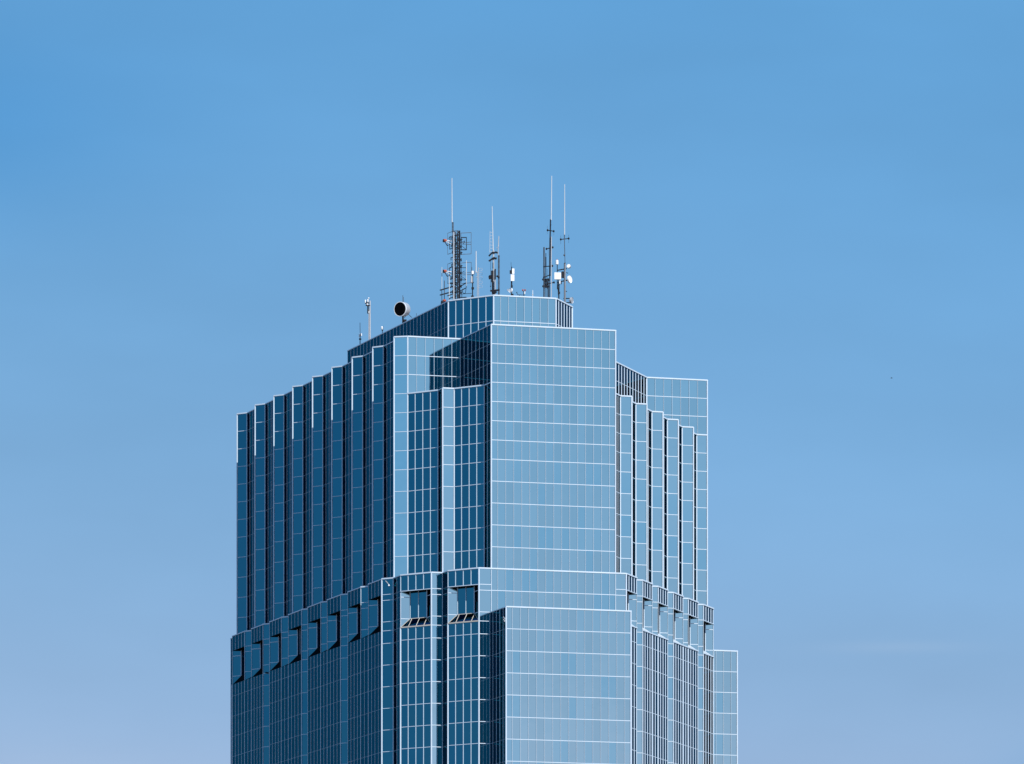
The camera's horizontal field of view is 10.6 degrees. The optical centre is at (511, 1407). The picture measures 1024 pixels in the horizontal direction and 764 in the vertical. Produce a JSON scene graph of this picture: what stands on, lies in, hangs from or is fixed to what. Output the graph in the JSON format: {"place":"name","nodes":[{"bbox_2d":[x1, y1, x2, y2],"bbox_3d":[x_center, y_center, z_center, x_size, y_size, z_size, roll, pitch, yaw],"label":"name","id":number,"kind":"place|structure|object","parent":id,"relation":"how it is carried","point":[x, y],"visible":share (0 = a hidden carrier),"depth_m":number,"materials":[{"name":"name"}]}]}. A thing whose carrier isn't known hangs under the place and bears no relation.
{"place":"outdoors","nodes":[
{"label":"outdoors","id":0,"kind":"place"},
{"bbox_2d":[0,0,1023,763],"label":"sky","id":1,"kind":"structure","parent":0,"point":[796,209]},
{"label":"ground","id":2,"kind":"structure","parent":0,"visible":0},
{"bbox_2d":[230,295,737,763],"bbox_3d":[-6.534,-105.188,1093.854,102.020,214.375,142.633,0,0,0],"label":"glass skyscraper","id":3,"kind":"structure","parent":2,"relation":"on","point":[463,477],"depth_m":1042.94,"materials":[{"name":"glass"}]},
{"bbox_2d":[232,650,240,683],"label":"recessed window","id":4,"kind":"structure","parent":3,"relation":"in","point":[236,655],"depth_m":1119.58,"materials":[{"name":"glass"}]},
{"bbox_2d":[234,647,243,683],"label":"recessed window","id":5,"kind":"structure","parent":3,"relation":"in","point":[241,678],"depth_m":1118.49,"materials":[{"name":"glass"}]},
{"bbox_2d":[251,643,259,676],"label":"recessed window","id":6,"kind":"structure","parent":3,"relation":"in","point":[255,648],"depth_m":1109.24,"materials":[{"name":"glass"}]},
{"bbox_2d":[253,640,262,676],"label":"recessed window","id":7,"kind":"structure","parent":3,"relation":"in","point":[260,671],"depth_m":1107.89,"materials":[{"name":"metal"}]},
{"bbox_2d":[269,636,278,670],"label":"recessed window","id":8,"kind":"structure","parent":3,"relation":"in","point":[273,641],"depth_m":1099.54,"materials":[{"name":"glass"}]},
{"bbox_2d":[270,633,280,670],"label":"recessed window","id":9,"kind":"structure","parent":3,"relation":"in","point":[278,665],"depth_m":1097.93,"materials":[{"name":"glass"}]},
{"bbox_2d":[288,629,296,664],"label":"recessed window","id":10,"kind":"structure","parent":3,"relation":"in","point":[292,634],"depth_m":1089.38,"materials":[{"name":"glass"}]},
{"bbox_2d":[290,626,300,663],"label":"recessed window","id":11,"kind":"structure","parent":3,"relation":"in","point":[298,657],"depth_m":1088.06,"materials":[{"name":"metal"}]},
{"bbox_2d":[308,622,316,656],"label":"recessed window","id":12,"kind":"structure","parent":3,"relation":"in","point":[312,627],"depth_m":1079.32,"materials":[{"name":"glass"}]},
{"bbox_2d":[309,618,319,656],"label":"recessed window","id":13,"kind":"structure","parent":3,"relation":"in","point":[317,651],"depth_m":1078.01,"materials":[{"name":"metal"}]},
{"bbox_2d":[327,615,336,650],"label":"recessed window","id":14,"kind":"structure","parent":3,"relation":"in","point":[331,619],"depth_m":1069.36,"materials":[{"name":"glass"}]},
{"bbox_2d":[329,611,339,649],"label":"recessed window","id":15,"kind":"structure","parent":3,"relation":"in","point":[337,643],"depth_m":1068.05,"materials":[{"name":"metal"}]},
{"bbox_2d":[348,607,356,642],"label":"recessed window","id":16,"kind":"structure","parent":3,"relation":"in","point":[352,612],"depth_m":1059.22,"materials":[{"name":"glass"}]},
{"bbox_2d":[349,603,360,642],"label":"recessed window","id":17,"kind":"structure","parent":3,"relation":"in","point":[358,636],"depth_m":1057.67,"materials":[{"name":"metal"}]},
{"bbox_2d":[365,297,370,339],"bbox_3d":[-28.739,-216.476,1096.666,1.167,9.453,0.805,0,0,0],"label":"camera pole","id":18,"kind":"object","parent":3,"relation":"on","point":[367,302],"visible":1,"depth_m":1096.78,"materials":[{"name":"metal"}]},
{"bbox_2d":[368,599,377,635],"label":"recessed window","id":19,"kind":"structure","parent":3,"relation":"in","point":[372,604],"depth_m":1049.19,"materials":[{"name":"glass"}]},
{"bbox_2d":[369,596,380,635],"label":"recessed window","id":20,"kind":"structure","parent":3,"relation":"in","point":[378,629],"depth_m":1047.65,"materials":[{"name":"glass"}]},
{"bbox_2d":[394,297,411,322],"bbox_3d":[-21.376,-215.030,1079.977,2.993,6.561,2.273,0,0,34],"label":"drum antenna","id":21,"kind":"object","parent":3,"relation":"on","point":[402,309],"visible":1,"depth_m":1079.34,"materials":[{"name":"metal"}]},
{"bbox_2d":[401,592,409,625],"bbox_3d":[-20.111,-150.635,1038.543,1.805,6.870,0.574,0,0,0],"label":"recessed window","id":22,"kind":"structure","parent":3,"relation":"in","point":[405,596],"depth_m":1038.48,"materials":[{"name":"glass"}]},
{"bbox_2d":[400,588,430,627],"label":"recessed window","id":23,"kind":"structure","parent":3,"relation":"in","point":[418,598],"depth_m":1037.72,"materials":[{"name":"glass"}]},
{"bbox_2d":[427,589,430,622],"bbox_3d":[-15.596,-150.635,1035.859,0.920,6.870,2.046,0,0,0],"label":"recessed window","id":24,"kind":"structure","parent":3,"relation":"in","point":[428,591],"depth_m":1035.70,"materials":[{"name":"blue glass"}]},
{"bbox_2d":[448,587,456,621],"bbox_3d":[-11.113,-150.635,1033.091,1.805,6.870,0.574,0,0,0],"label":"recessed window","id":25,"kind":"structure","parent":3,"relation":"in","point":[452,591],"depth_m":1033.17,"materials":[{"name":"glass"}]},
{"bbox_2d":[440,178,471,299],"bbox_3d":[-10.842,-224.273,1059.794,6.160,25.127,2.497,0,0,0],"label":"lattice mast","id":26,"kind":"object","parent":3,"relation":"on","point":[455,275],"visible":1,"depth_m":1059.56,"materials":[{"name":"metal"}]},
{"bbox_2d":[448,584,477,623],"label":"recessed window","id":27,"kind":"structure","parent":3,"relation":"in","point":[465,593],"depth_m":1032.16,"materials":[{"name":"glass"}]},
{"bbox_2d":[471,271,474,296],"bbox_3d":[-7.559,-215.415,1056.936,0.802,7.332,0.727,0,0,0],"label":"antenna mast","id":28,"kind":"object","parent":3,"relation":"on","point":[472,287],"visible":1,"depth_m":1056.75,"materials":[{"name":"metal"}]},
{"bbox_2d":[474,585,477,617],"bbox_3d":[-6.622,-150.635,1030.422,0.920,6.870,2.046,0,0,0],"label":"recessed window","id":29,"kind":"structure","parent":3,"relation":"in","point":[475,587],"depth_m":1030.40,"materials":[{"name":"blue glass"}]},
{"bbox_2d":[475,251,482,295],"bbox_3d":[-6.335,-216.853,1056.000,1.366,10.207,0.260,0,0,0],"label":"dipole mast","id":30,"kind":"object","parent":3,"relation":"on","point":[478,274],"visible":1,"depth_m":1055.94,"materials":[{"name":"metal"}]},
{"bbox_2d":[488,208,499,294],"bbox_3d":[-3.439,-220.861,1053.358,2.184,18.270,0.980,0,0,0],"label":"central mast","id":31,"kind":"object","parent":3,"relation":"on","point":[494,290],"visible":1,"depth_m":1053.33,"materials":[{"name":"metal"}]},
{"bbox_2d":[507,267,513,294],"bbox_3d":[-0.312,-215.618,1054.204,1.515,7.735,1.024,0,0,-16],"label":"panel antenna mast","id":32,"kind":"object","parent":3,"relation":"on","point":[512,277],"visible":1,"depth_m":1054.07,"materials":[{"name":"metal"}]},
{"bbox_2d":[543,247,546,296],"bbox_3d":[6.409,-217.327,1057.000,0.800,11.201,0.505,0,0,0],"label":"slim mast pair","id":33,"kind":"object","parent":3,"relation":"on","point":[544,270],"visible":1,"depth_m":1057.00,"materials":[{"name":"metal"}]},
{"bbox_2d":[542,176,554,296],"bbox_3d":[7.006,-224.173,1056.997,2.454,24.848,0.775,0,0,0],"label":"tall whip mast","id":34,"kind":"object","parent":3,"relation":"on","point":[550,248],"visible":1,"depth_m":1056.91,"materials":[{"name":"metal"}]},
{"bbox_2d":[554,259,560,298],"bbox_3d":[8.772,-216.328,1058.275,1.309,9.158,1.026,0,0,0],"label":"white box mast","id":35,"kind":"object","parent":3,"relation":"on","point":[557,275],"visible":1,"depth_m":1058.08,"materials":[{"name":"metal"}]},
{"bbox_2d":[558,184,572,303],"bbox_3d":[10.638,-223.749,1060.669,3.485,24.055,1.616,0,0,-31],"label":"dish mast","id":36,"kind":"object","parent":3,"relation":"on","point":[569,277],"visible":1,"depth_m":1060.42,"materials":[{"name":"metal"}]},
{"bbox_2d":[627,590,637,628],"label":"window frame","id":37,"kind":"structure","parent":3,"relation":"in","point":[628,592],"depth_m":1040.77,"materials":[{"name":"metal"}]},
{"bbox_2d":[629,594,636,626],"bbox_3d":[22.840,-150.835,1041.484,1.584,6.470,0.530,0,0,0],"label":"recessed window","id":38,"kind":"structure","parent":3,"relation":"in","point":[632,597],"depth_m":1041.53,"materials":[{"name":"glass"}]},
{"bbox_2d":[643,596,652,633],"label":"window frame","id":39,"kind":"structure","parent":3,"relation":"in","point":[644,598],"depth_m":1048.67,"materials":[{"name":"metal"}]},
{"bbox_2d":[644,600,651,632],"bbox_3d":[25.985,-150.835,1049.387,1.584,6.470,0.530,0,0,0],"label":"recessed window","id":40,"kind":"structure","parent":3,"relation":"in","point":[647,603],"depth_m":1049.44,"materials":[{"name":"glass"}]},
{"bbox_2d":[658,602,668,639],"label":"window frame","id":41,"kind":"structure","parent":3,"relation":"in","point":[659,604],"depth_m":1056.64,"materials":[{"name":"metal"}]},
{"bbox_2d":[660,606,667,638],"bbox_3d":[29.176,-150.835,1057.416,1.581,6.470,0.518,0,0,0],"label":"recessed window","id":42,"kind":"structure","parent":3,"relation":"in","point":[663,609],"depth_m":1057.42,"materials":[{"name":"glass"}]},
{"bbox_2d":[673,609,673,640],"bbox_3d":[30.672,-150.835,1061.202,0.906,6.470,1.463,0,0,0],"label":"recessed window","id":43,"kind":"structure","parent":3,"relation":"in","point":[673,609],"depth_m":1060.52,"materials":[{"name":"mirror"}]},
{"bbox_2d":[673,608,683,645],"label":"window frame","id":44,"kind":"structure","parent":3,"relation":"in","point":[675,610],"depth_m":1064.80,"materials":[{"name":"metal"}]},
{"bbox_2d":[675,612,682,643],"bbox_3d":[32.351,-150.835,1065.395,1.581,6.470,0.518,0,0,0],"label":"recessed window","id":45,"kind":"structure","parent":3,"relation":"in","point":[678,615],"depth_m":1065.45,"materials":[{"name":"glass"}]},
{"bbox_2d":[688,614,698,651],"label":"window frame","id":46,"kind":"structure","parent":3,"relation":"in","point":[689,616],"depth_m":1072.23,"materials":[{"name":"metal"}]},
{"bbox_2d":[690,618,697,649],"bbox_3d":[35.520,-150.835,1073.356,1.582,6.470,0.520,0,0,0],"label":"recessed window","id":47,"kind":"structure","parent":3,"relation":"in","point":[693,621],"depth_m":1073.28,"materials":[{"name":"glass"}]},
{"bbox_2d":[703,620,713,656],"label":"window frame","id":48,"kind":"structure","parent":3,"relation":"in","point":[704,622],"depth_m":1080.91,"materials":[{"name":"metal"}]},
{"bbox_2d":[706,624,712,655],"bbox_3d":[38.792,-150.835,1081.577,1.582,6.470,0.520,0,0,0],"label":"recessed window","id":49,"kind":"structure","parent":3,"relation":"in","point":[709,627],"depth_m":1081.70,"materials":[{"name":"glass"}]}
]}

